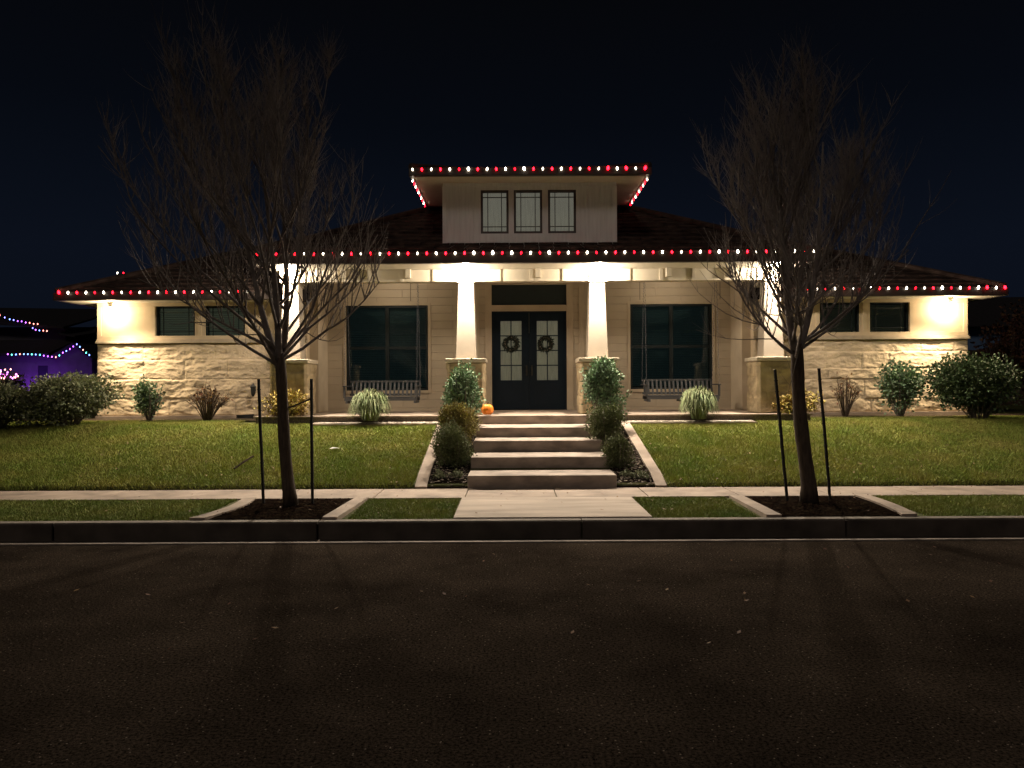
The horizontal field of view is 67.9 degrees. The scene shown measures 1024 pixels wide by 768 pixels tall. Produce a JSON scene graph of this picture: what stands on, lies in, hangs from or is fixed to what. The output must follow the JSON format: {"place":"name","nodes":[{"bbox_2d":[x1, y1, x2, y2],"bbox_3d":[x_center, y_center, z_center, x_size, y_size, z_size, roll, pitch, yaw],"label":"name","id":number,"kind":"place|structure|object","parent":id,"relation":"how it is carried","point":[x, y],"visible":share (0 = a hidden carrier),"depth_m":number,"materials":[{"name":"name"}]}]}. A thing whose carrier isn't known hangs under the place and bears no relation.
{"place":"outdoors","nodes":[
{"label":"outdoors","id":0,"kind":"place"},
{"bbox_2d":[0,540,1023,767],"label":"road","id":1,"kind":"structure","parent":0,"point":[501,666],"depth_m":4.90,"materials":[{"name":"black asphalt"}]},
{"bbox_2d":[0,536,1023,543],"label":"gutter","id":2,"kind":"object","parent":1,"relation":"on","point":[504,539],"visible":1,"depth_m":8.60,"materials":[{"name":"concrete"}]},
{"bbox_2d":[0,538,1023,545],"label":"gutter lip","id":3,"kind":"object","parent":1,"relation":"on","point":[512,541],"visible":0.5,"depth_m":8.38,"materials":[{"name":"grey concrete"}]},
{"bbox_2d":[46,420,1021,648],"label":"fallen leaves","id":4,"kind":"object","parent":1,"relation":"on","point":[744,592],"visible":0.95,"depth_m":11.00,"materials":[{"name":"brown plant"}]},
{"bbox_2d":[0,494,1023,520],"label":"verge grass","id":5,"kind":"structure","parent":0,"point":[910,502],"depth_m":9.71,"materials":[{"name":"green plant"}]},
{"bbox_2d":[0,486,1023,500],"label":"sidewalk","id":6,"kind":"structure","parent":0,"point":[640,492],"depth_m":10.92,"materials":[{"name":"concrete"}]},
{"bbox_2d":[0,405,1023,537],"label":"ground","id":7,"kind":"structure","parent":0,"point":[1016,409],"depth_m":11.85,"materials":[{"name":"green plant"}]},
{"bbox_2d":[0,370,26,388],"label":"distant bush","id":8,"kind":"object","parent":7,"relation":"on","point":[15,381],"visible":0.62,"depth_m":34.15,"materials":[{"name":"green plant"}]},
{"bbox_2d":[0,368,17,378],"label":"pink light string","id":9,"kind":"object","parent":8,"relation":"attached to","point":[8,374],"visible":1,"depth_m":33.96,"materials":[{"name":"plastic"}]},
{"bbox_2d":[0,379,32,427],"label":"shrub","id":10,"kind":"object","parent":7,"relation":"on","point":[6,392],"visible":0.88,"depth_m":14.80,"materials":[{"name":"green plant"}]},
{"bbox_2d":[0,308,97,395],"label":"neighbour house","id":11,"kind":"structure","parent":7,"relation":"on","point":[57,336],"depth_m":39.50,"materials":[{"name":"paint"}]},
{"bbox_2d":[39,366,47,379],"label":"window","id":12,"kind":"structure","parent":11,"relation":"in","point":[43,370],"depth_m":38.05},
{"bbox_2d":[7,344,89,357],"bbox_3d":[-22.870,-1.642,37.502,4.076,0.709,0.061,0,0,0],"label":"coloured light string","id":13,"kind":"object","parent":11,"relation":"attached to","point":[51,356],"visible":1,"depth_m":37.49,"materials":[{"name":"plastic"}]},
{"bbox_2d":[3,369,125,426],"bbox_3d":[-8.999,0.288,15.324,2.174,1.191,1.761,0,0,0],"label":"shrub","id":14,"kind":"object","parent":7,"relation":"on","point":[53,399],"visible":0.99,"depth_m":14.97,"materials":[{"name":"green plant"}]},
{"bbox_2d":[189,498,255,519],"bbox_3d":[-3.611,1.630,9.707,0.280,0.120,1.579,0,0,3],"label":"edging","id":15,"kind":"object","parent":7,"relation":"on","point":[242,503],"visible":0.5,"depth_m":9.45,"materials":[{"name":"concrete"}]},
{"bbox_2d":[234,455,253,469],"bbox_3d":[-4.345,1.272,12.322,0.034,0.208,0.352,0,0,42],"label":"stick","id":16,"kind":"object","parent":7,"relation":"on","point":[242,462],"visible":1,"depth_m":12.30,"materials":[{"name":"brown wood"}]},
{"bbox_2d":[253,388,309,416],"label":"yellow shrub","id":17,"kind":"object","parent":7,"relation":"on","point":[297,397],"visible":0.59,"depth_m":15.42,"materials":[{"name":"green plant"}]},
{"bbox_2d":[322,497,367,519],"bbox_3d":[-2.106,1.622,9.709,0.180,0.120,1.578,0,0,3],"label":"edging","id":18,"kind":"object","parent":7,"relation":"on","point":[344,510],"visible":0.7,"depth_m":9.53,"materials":[{"name":"concrete"}]},
{"bbox_2d":[415,424,441,488],"bbox_3d":[-1.373,1.313,13.210,0.180,1.060,3.580,0,0,0],"label":"edging","id":19,"kind":"object","parent":7,"relation":"on","point":[424,473],"visible":0.45,"depth_m":12.08,"materials":[{"name":"concrete"}]},
{"bbox_2d":[0,518,1023,540],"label":"kerb","id":20,"kind":"structure","parent":7,"relation":"on","point":[511,529],"depth_m":8.76,"materials":[{"name":"concrete"}]},
{"bbox_2d":[0,516,1023,523],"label":"kerb top","id":21,"kind":"structure","parent":20,"relation":"on","point":[517,519],"depth_m":8.84,"materials":[{"name":"concrete"}]},
{"bbox_2d":[12,413,1023,420],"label":"shrub bed","id":22,"kind":"object","parent":7,"relation":"on","point":[889,415],"depth_m":16.80,"materials":[{"name":"brown soil"}]},
{"bbox_2d":[129,374,165,420],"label":"upright shrub","id":23,"kind":"object","parent":22,"relation":"on","point":[148,406],"visible":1,"depth_m":16.24,"materials":[{"name":"green plant"}]},
{"bbox_2d":[185,380,232,420],"bbox_3d":[-6.460,0.348,16.334,0.968,0.928,0.961,0,0,-34],"label":"bare shrub","id":24,"kind":"object","parent":22,"relation":"on","point":[209,414],"visible":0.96,"depth_m":16.23,"materials":[{"name":"brown plant"}]},
{"bbox_2d":[236,414,253,418],"bbox_3d":[-5.827,0.708,16.600,0.371,0.106,0.265,0,0,0],"label":"garden hose","id":25,"kind":"object","parent":22,"relation":"on","point":[246,416],"visible":0.99,"depth_m":16.50,"materials":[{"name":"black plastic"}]},
{"bbox_2d":[830,372,860,415],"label":"bare shrub","id":26,"kind":"object","parent":22,"relation":"on","point":[845,408],"visible":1,"depth_m":16.25,"materials":[{"name":"brown plant"}]},
{"bbox_2d":[872,351,929,415],"bbox_3d":[8.353,-0.030,16.282,1.011,1.435,1.049,0,0,-42],"label":"upright shrub","id":27,"kind":"object","parent":22,"relation":"on","point":[899,385],"visible":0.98,"depth_m":16.18,"materials":[{"name":"green plant"}]},
{"bbox_2d":[53,162,1008,418],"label":"house","id":28,"kind":"structure","parent":7,"relation":"on","point":[582,310],"depth_m":17.17,"materials":[{"name":"beige stone"}]},
{"bbox_2d":[57,290,247,293],"bbox_3d":[-7.795,-2.001,16.488,4.128,0.081,0.054,0,0,0],"label":"light string","id":29,"kind":"object","parent":28,"relation":"attached to","point":[58,292],"visible":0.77,"depth_m":16.48,"materials":[{"name":"plastic"}]},
{"bbox_2d":[156,306,194,335],"bbox_3d":[-7.617,-1.408,17.282,0.883,0.730,0.133,0,0,0],"label":"window","id":30,"kind":"structure","parent":28,"relation":"in","point":[164,312],"depth_m":17.33,"materials":[{"name":"black glass"}]},
{"bbox_2d":[206,306,244,335],"bbox_3d":[-6.491,-1.414,17.282,0.894,0.730,0.133,0,0,0],"label":"window","id":31,"kind":"structure","parent":28,"relation":"in","point":[213,332],"depth_m":17.33,"materials":[{"name":"black glass"}]},
{"bbox_2d":[343,286,421,403],"bbox_3d":[-2.902,-1.048,17.065,1.660,2.948,0.710,0,0,0],"label":"porch swing","id":32,"kind":"object","parent":28,"relation":"hanging from","point":[407,396],"visible":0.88,"depth_m":17.32,"materials":[{"name":"grey paint"}]},
{"bbox_2d":[346,305,427,390],"bbox_3d":[-3.005,-0.866,18.371,1.970,2.045,0.133,0,0,0],"label":"window","id":33,"kind":"structure","parent":28,"relation":"in","point":[387,348],"depth_m":18.42,"materials":[{"name":"black glass"}]},
{"bbox_2d":[481,190,508,233],"bbox_3d":[-0.358,-3.557,15.768,0.574,0.897,0.125,0,0,0],"label":"window","id":34,"kind":"structure","parent":28,"relation":"in","point":[494,203],"depth_m":15.82,"materials":[{"name":"grey glass"}]},
{"bbox_2d":[493,313,528,408],"bbox_3d":[-0.020,-0.555,18.351,0.866,2.330,0.158,0,0,0],"label":"door","id":35,"kind":"structure","parent":28,"relation":"in","point":[510,370],"depth_m":18.34,"materials":[{"name":"black paint"}]},
{"bbox_2d":[501,335,519,352],"bbox_3d":[-0.026,-0.958,18.289,0.490,0.472,0.133,0,0,0],"label":"wreath","id":36,"kind":"object","parent":35,"relation":"attached to","point":[516,346],"visible":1,"depth_m":18.28,"materials":[{"name":"green plant"}]},
{"bbox_2d":[256,249,799,255],"bbox_3d":[0.460,-2.603,15.032,11.046,0.075,0.054,0,0,0],"label":"light string","id":37,"kind":"object","parent":28,"relation":"attached to","point":[483,253],"visible":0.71,"depth_m":15.03,"materials":[{"name":"plastic"}]},
{"bbox_2d":[514,190,541,232],"bbox_3d":[0.332,-3.560,15.768,0.587,0.897,0.125,0,0,0],"label":"window","id":38,"kind":"structure","parent":28,"relation":"in","point":[527,203],"depth_m":15.82,"materials":[{"name":"grey glass"}]},
{"bbox_2d":[492,285,565,304],"bbox_3d":[0.408,-2.147,18.340,1.800,0.490,0.020,0,0,0],"label":"transom window","id":39,"kind":"structure","parent":28,"relation":"in","point":[501,294],"depth_m":18.33,"materials":[{"name":"black glass"}]},
{"bbox_2d":[412,166,646,170],"bbox_3d":[0.338,-4.265,15.030,4.649,0.082,0.059,0,0,0],"label":"light string","id":40,"kind":"object","parent":28,"relation":"attached to","point":[496,169],"visible":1,"depth_m":15.02,"materials":[{"name":"plastic"}]},
{"bbox_2d":[529,312,565,408],"bbox_3d":[0.854,-0.560,18.351,0.866,2.330,0.158,0,0,0],"label":"door","id":41,"kind":"structure","parent":28,"relation":"in","point":[546,371],"depth_m":18.34,"materials":[{"name":"black paint"}]},
{"bbox_2d":[537,335,553,353],"bbox_3d":[0.800,-0.944,18.285,0.487,0.498,0.128,0,0,0],"label":"wreath","id":42,"kind":"object","parent":41,"relation":"attached to","point":[550,341],"visible":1,"depth_m":18.28,"materials":[{"name":"green plant"}]},
{"bbox_2d":[548,190,575,232],"bbox_3d":[1.034,-3.564,15.768,0.578,0.897,0.125,0,0,0],"label":"window","id":43,"kind":"structure","parent":28,"relation":"in","point":[561,203],"depth_m":15.82,"materials":[{"name":"grey glass"}]},
{"bbox_2d":[630,178,647,205],"bbox_3d":[2.732,-4.186,16.321,0.030,0.154,2.427,0,0,0],"label":"light string","id":44,"kind":"object","parent":28,"relation":"attached to","point":[640,190],"visible":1,"depth_m":16.08,"materials":[{"name":"plastic"}]},
{"bbox_2d":[630,304,711,388],"bbox_3d":[3.835,-0.904,18.371,1.970,2.045,0.133,0,0,0],"label":"window","id":45,"kind":"structure","parent":28,"relation":"in","point":[633,307],"depth_m":18.42,"materials":[{"name":"black glass"}]},
{"bbox_2d":[641,282,720,401],"bbox_3d":[3.763,-1.085,17.065,1.660,2.948,0.710,0,0,0],"label":"porch swing","id":46,"kind":"object","parent":28,"relation":"hanging from","point":[647,397],"visible":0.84,"depth_m":17.32,"materials":[{"name":"grey paint"}]},
{"bbox_2d":[820,303,858,331],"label":"window","id":47,"kind":"structure","parent":28,"relation":"in","point":[843,323],"depth_m":17.33,"materials":[{"name":"black glass"}]},
{"bbox_2d":[870,302,908,331],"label":"window","id":48,"kind":"structure","parent":28,"relation":"in","point":[900,308],"depth_m":17.33,"materials":[{"name":"black glass"}]},
{"bbox_2d":[792,285,1006,289],"bbox_3d":[8.371,-2.089,16.493,4.716,0.082,0.057,0,0,0],"label":"light string","id":49,"kind":"object","parent":28,"relation":"attached to","point":[942,287],"visible":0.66,"depth_m":16.48,"materials":[{"name":"plastic"}]},
{"bbox_2d":[256,415,809,423],"bbox_3d":[0.424,0.805,16.950,11.240,0.285,3.100,0,0,0],"label":"porch base","id":50,"kind":"object","parent":7,"relation":"on","point":[424,419],"visible":0.21,"depth_m":15.40,"materials":[{"name":"concrete"}]},
{"bbox_2d":[253,409,812,417],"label":"porch floor","id":51,"kind":"structure","parent":50,"relation":"on","point":[633,412],"depth_m":16.11,"materials":[{"name":"concrete"}]},
{"bbox_2d":[313,420,755,423],"bbox_3d":[0.429,0.763,15.234,8.850,0.030,0.328,0,0,0],"label":"gravel bed","id":52,"kind":"object","parent":7,"relation":"on","point":[437,421],"visible":0.4,"depth_m":15.17,"materials":[{"name":"grey gravel"}]},
{"bbox_2d":[347,388,392,420],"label":"grass clump","id":53,"kind":"object","parent":52,"relation":"on","point":[369,405],"visible":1,"depth_m":15.00,"materials":[{"name":"green plant"}]},
{"bbox_2d":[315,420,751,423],"bbox_3d":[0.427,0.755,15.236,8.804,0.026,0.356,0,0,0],"label":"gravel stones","id":54,"kind":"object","parent":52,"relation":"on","point":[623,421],"visible":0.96,"depth_m":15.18,"materials":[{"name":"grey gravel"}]},
{"bbox_2d":[679,384,719,418],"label":"grass clump","id":55,"kind":"object","parent":52,"relation":"on","point":[698,404],"visible":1,"depth_m":15.03,"materials":[{"name":"green plant"}]},
{"bbox_2d":[313,422,757,426],"bbox_3d":[0.430,0.860,15.035,8.850,0.175,0.070,0,0,0],"label":"edging","id":56,"kind":"object","parent":7,"relation":"on","point":[657,423],"visible":0.18,"depth_m":15.00,"materials":[{"name":"concrete"}]},
{"bbox_2d":[427,423,654,488],"bbox_3d":[0.436,1.168,13.400,3.436,0.790,3.960,0,0,0],"label":"planting bed","id":57,"kind":"object","parent":7,"relation":"on","point":[445,480],"visible":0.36,"depth_m":11.82,"materials":[{"name":"black soil"}]},
{"bbox_2d":[432,469,446,478],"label":"ground plant","id":58,"kind":"object","parent":57,"relation":"on","point":[439,475],"visible":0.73,"depth_m":11.74,"materials":[{"name":"green plant"}]},
{"bbox_2d":[430,417,477,467],"bbox_3d":[-0.950,1.052,12.490,0.818,1.082,0.742,0,0,0],"label":"boxwood","id":59,"kind":"object","parent":57,"relation":"on","point":[451,447],"visible":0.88,"depth_m":12.35,"materials":[{"name":"green plant"}]},
{"bbox_2d":[448,468,462,477],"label":"ground plant","id":60,"kind":"object","parent":57,"relation":"on","point":[457,473],"visible":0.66,"depth_m":11.77,"materials":[{"name":"green plant"}]},
{"bbox_2d":[437,398,482,445],"bbox_3d":[-0.941,0.740,13.488,0.857,0.997,0.699,0,0,0],"label":"boxwood","id":61,"kind":"object","parent":57,"relation":"on","point":[461,416],"visible":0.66,"depth_m":13.40,"materials":[{"name":"green plant"}]},
{"bbox_2d":[440,358,486,414],"bbox_3d":[-0.939,0.158,14.583,0.901,1.327,0.845,0,0,0],"label":"leafy shrub","id":62,"kind":"object","parent":57,"relation":"on","point":[463,386],"visible":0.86,"depth_m":14.48,"materials":[{"name":"green plant"}]},
{"bbox_2d":[582,400,627,445],"bbox_3d":[1.639,0.726,13.490,0.822,0.889,0.650,0,0,0],"label":"boxwood","id":63,"kind":"object","parent":57,"relation":"on","point":[604,421],"visible":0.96,"depth_m":13.40,"materials":[{"name":"green plant"}]},
{"bbox_2d":[579,355,631,414],"bbox_3d":[1.778,0.070,14.562,1.008,1.257,0.826,0,0,34],"label":"leafy shrub","id":64,"kind":"object","parent":57,"relation":"on","point":[600,385],"visible":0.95,"depth_m":14.45,"materials":[{"name":"green plant"}]},
{"bbox_2d":[600,432,635,468],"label":"boxwood","id":65,"kind":"object","parent":57,"relation":"on","point":[616,450],"visible":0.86,"depth_m":12.26,"materials":[{"name":"green plant"}]},
{"bbox_2d":[619,467,634,476],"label":"ground plant","id":66,"kind":"object","parent":57,"relation":"on","point":[627,473],"visible":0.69,"depth_m":11.78,"materials":[{"name":"green plant"}]},
{"bbox_2d":[633,466,650,478],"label":"ground plant","id":67,"kind":"object","parent":57,"relation":"on","point":[644,473],"visible":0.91,"depth_m":11.69,"materials":[{"name":"green plant"}]},
{"bbox_2d":[468,469,616,489],"bbox_3d":[0.453,1.492,11.975,2.240,0.240,1.110,0,0,0],"label":"step","id":68,"kind":"object","parent":7,"relation":"on","point":[567,478],"visible":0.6,"depth_m":11.42,"materials":[{"name":"concrete"}]},
{"bbox_2d":[471,451,608,467],"bbox_3d":[0.452,1.298,12.865,2.240,0.240,1.170,0,0,0],"label":"step","id":69,"kind":"object","parent":68,"relation":"on","point":[593,459],"visible":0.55,"depth_m":12.28,"materials":[{"name":"concrete"}]},
{"bbox_2d":[473,437,601,451],"bbox_3d":[0.451,1.103,13.750,2.240,0.240,1.100,0,0,0],"label":"step","id":70,"kind":"object","parent":69,"relation":"on","point":[534,444],"visible":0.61,"depth_m":13.20,"materials":[{"name":"concrete"}]},
{"bbox_2d":[476,424,593,436],"bbox_3d":[0.450,0.922,14.750,2.240,0.240,1.400,0,0,0],"label":"step","id":71,"kind":"object","parent":70,"relation":"on","point":[530,430],"visible":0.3,"depth_m":14.05,"materials":[{"name":"concrete"}]},
{"bbox_2d":[478,415,589,423],"bbox_3d":[0.449,0.748,15.299,2.240,0.240,0.197,0,0,0],"label":"step","id":72,"kind":"object","parent":71,"relation":"on","point":[533,419],"visible":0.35,"depth_m":15.20,"materials":[{"name":"concrete"}]},
{"bbox_2d":[481,402,492,414],"bbox_3d":[-0.496,0.487,15.330,0.244,0.266,0.256,0,0,0],"label":"pumpkin","id":73,"kind":"object","parent":72,"relation":"on","point":[487,409],"visible":0.98,"depth_m":15.24,"materials":[{"name":"orange food"}]},
{"bbox_2d":[208,496,900,519],"bbox_3d":[0.599,1.571,9.710,8.340,0.001,1.575,0,0,0],"label":"mulch bed","id":74,"kind":"object","parent":7,"relation":"on","point":[776,504],"visible":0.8,"depth_m":9.54,"materials":[{"name":"brown wood"}]},
{"bbox_2d":[95,0,388,505],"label":"street tree","id":75,"kind":"object","parent":74,"relation":"on","point":[279,350],"visible":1,"depth_m":9.60,"materials":[{"name":"brown plant"}]},
{"bbox_2d":[257,379,264,503],"bbox_3d":[-3.334,0.769,10.100,0.102,1.670,0.052,0,0,0],"label":"tree stake","id":76,"kind":"object","parent":74,"relation":"on","point":[261,442],"visible":0.99,"depth_m":10.08,"materials":[{"name":"metal"}]},
{"bbox_2d":[288,379,313,503],"bbox_3d":[-2.811,0.766,10.037,0.381,1.669,0.070,0,0,-19],"label":"tree stake","id":77,"kind":"object","parent":74,"relation":"on","point":[311,442],"visible":0.97,"depth_m":10.08,"materials":[{"name":"metal"}]},
{"bbox_2d":[773,369,788,500],"bbox_3d":[3.578,0.687,10.100,0.199,1.762,0.052,0,0,0],"label":"tree stake","id":78,"kind":"object","parent":74,"relation":"on","point":[781,435],"visible":0.98,"depth_m":10.08,"materials":[{"name":"metal"}]},
{"bbox_2d":[689,26,950,502],"bbox_3d":[3.749,-1.551,9.938,2.933,6.228,3.362,0,0,-23],"label":"street tree","id":79,"kind":"object","parent":74,"relation":"on","point":[797,191],"visible":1,"depth_m":9.78,"materials":[{"name":"brown plant"}]},
{"bbox_2d":[817,368,831,499],"bbox_3d":[4.175,0.676,10.150,0.183,1.775,0.052,0,0,0],"label":"tree stake","id":80,"kind":"object","parent":74,"relation":"on","point":[824,433],"visible":1,"depth_m":10.13,"materials":[{"name":"metal"}]},
{"bbox_2d":[621,423,666,486],"bbox_3d":[2.242,1.293,13.210,0.170,1.060,3.580,0,0,0],"label":"edging","id":81,"kind":"object","parent":7,"relation":"on","point":[649,463],"visible":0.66,"depth_m":12.66,"materials":[{"name":"concrete"}]},
{"bbox_2d":[729,495,781,516],"bbox_3d":[3.084,1.593,9.709,0.190,0.120,1.568,0,0,0],"label":"edging","id":82,"kind":"object","parent":7,"relation":"on","point":[756,508],"visible":0.68,"depth_m":9.51,"materials":[{"name":"concrete"}]},
{"bbox_2d":[772,388,825,413],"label":"yellow shrub","id":83,"kind":"object","parent":7,"relation":"on","point":[785,403],"visible":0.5,"depth_m":15.44,"materials":[{"name":"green plant"}]},
{"bbox_2d":[854,494,916,515],"bbox_3d":[4.769,1.584,9.707,0.229,0.120,1.592,0,0,5],"label":"edging","id":84,"kind":"object","parent":7,"relation":"on","point":[901,510],"visible":0.49,"depth_m":9.61,"materials":[{"name":"concrete"}]},
{"bbox_2d":[914,350,1023,418],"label":"shrub","id":85,"kind":"object","parent":7,"relation":"on","point":[969,382],"visible":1,"depth_m":15.32,"materials":[{"name":"green plant"}]},
{"bbox_2d":[968,297,1023,349],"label":"neighbour house","id":86,"kind":"structure","parent":7,"relation":"on","point":[986,312],"depth_m":40.94,"materials":[{"name":"black"}]},
{"bbox_2d":[968,350,1023,404],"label":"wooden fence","id":87,"kind":"object","parent":7,"relation":"on","point":[1021,391],"visible":0.02,"depth_m":24.00,"materials":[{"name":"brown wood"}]},
{"bbox_2d":[969,310,1023,402],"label":"rusty shrub","id":88,"kind":"object","parent":7,"relation":"on","point":[1011,346],"visible":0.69,"depth_m":18.63,"materials":[{"name":"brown plant"}]},
{"bbox_2d":[991,299,1023,336],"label":"dark tree","id":89,"kind":"object","parent":7,"relation":"on","point":[1018,314],"visible":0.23,"depth_m":26.32,"materials":[{"name":"black plant"}]},
{"bbox_2d":[0,0,1023,335],"label":"sky","id":90,"kind":"structure","parent":0,"point":[458,83],"materials":[{"name":"black"}]},
{"bbox_2d":[453,497,651,518],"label":"walkway","id":91,"kind":"structure","parent":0,"point":[549,507],"depth_m":9.55,"materials":[{"name":"concrete"}]}
]}

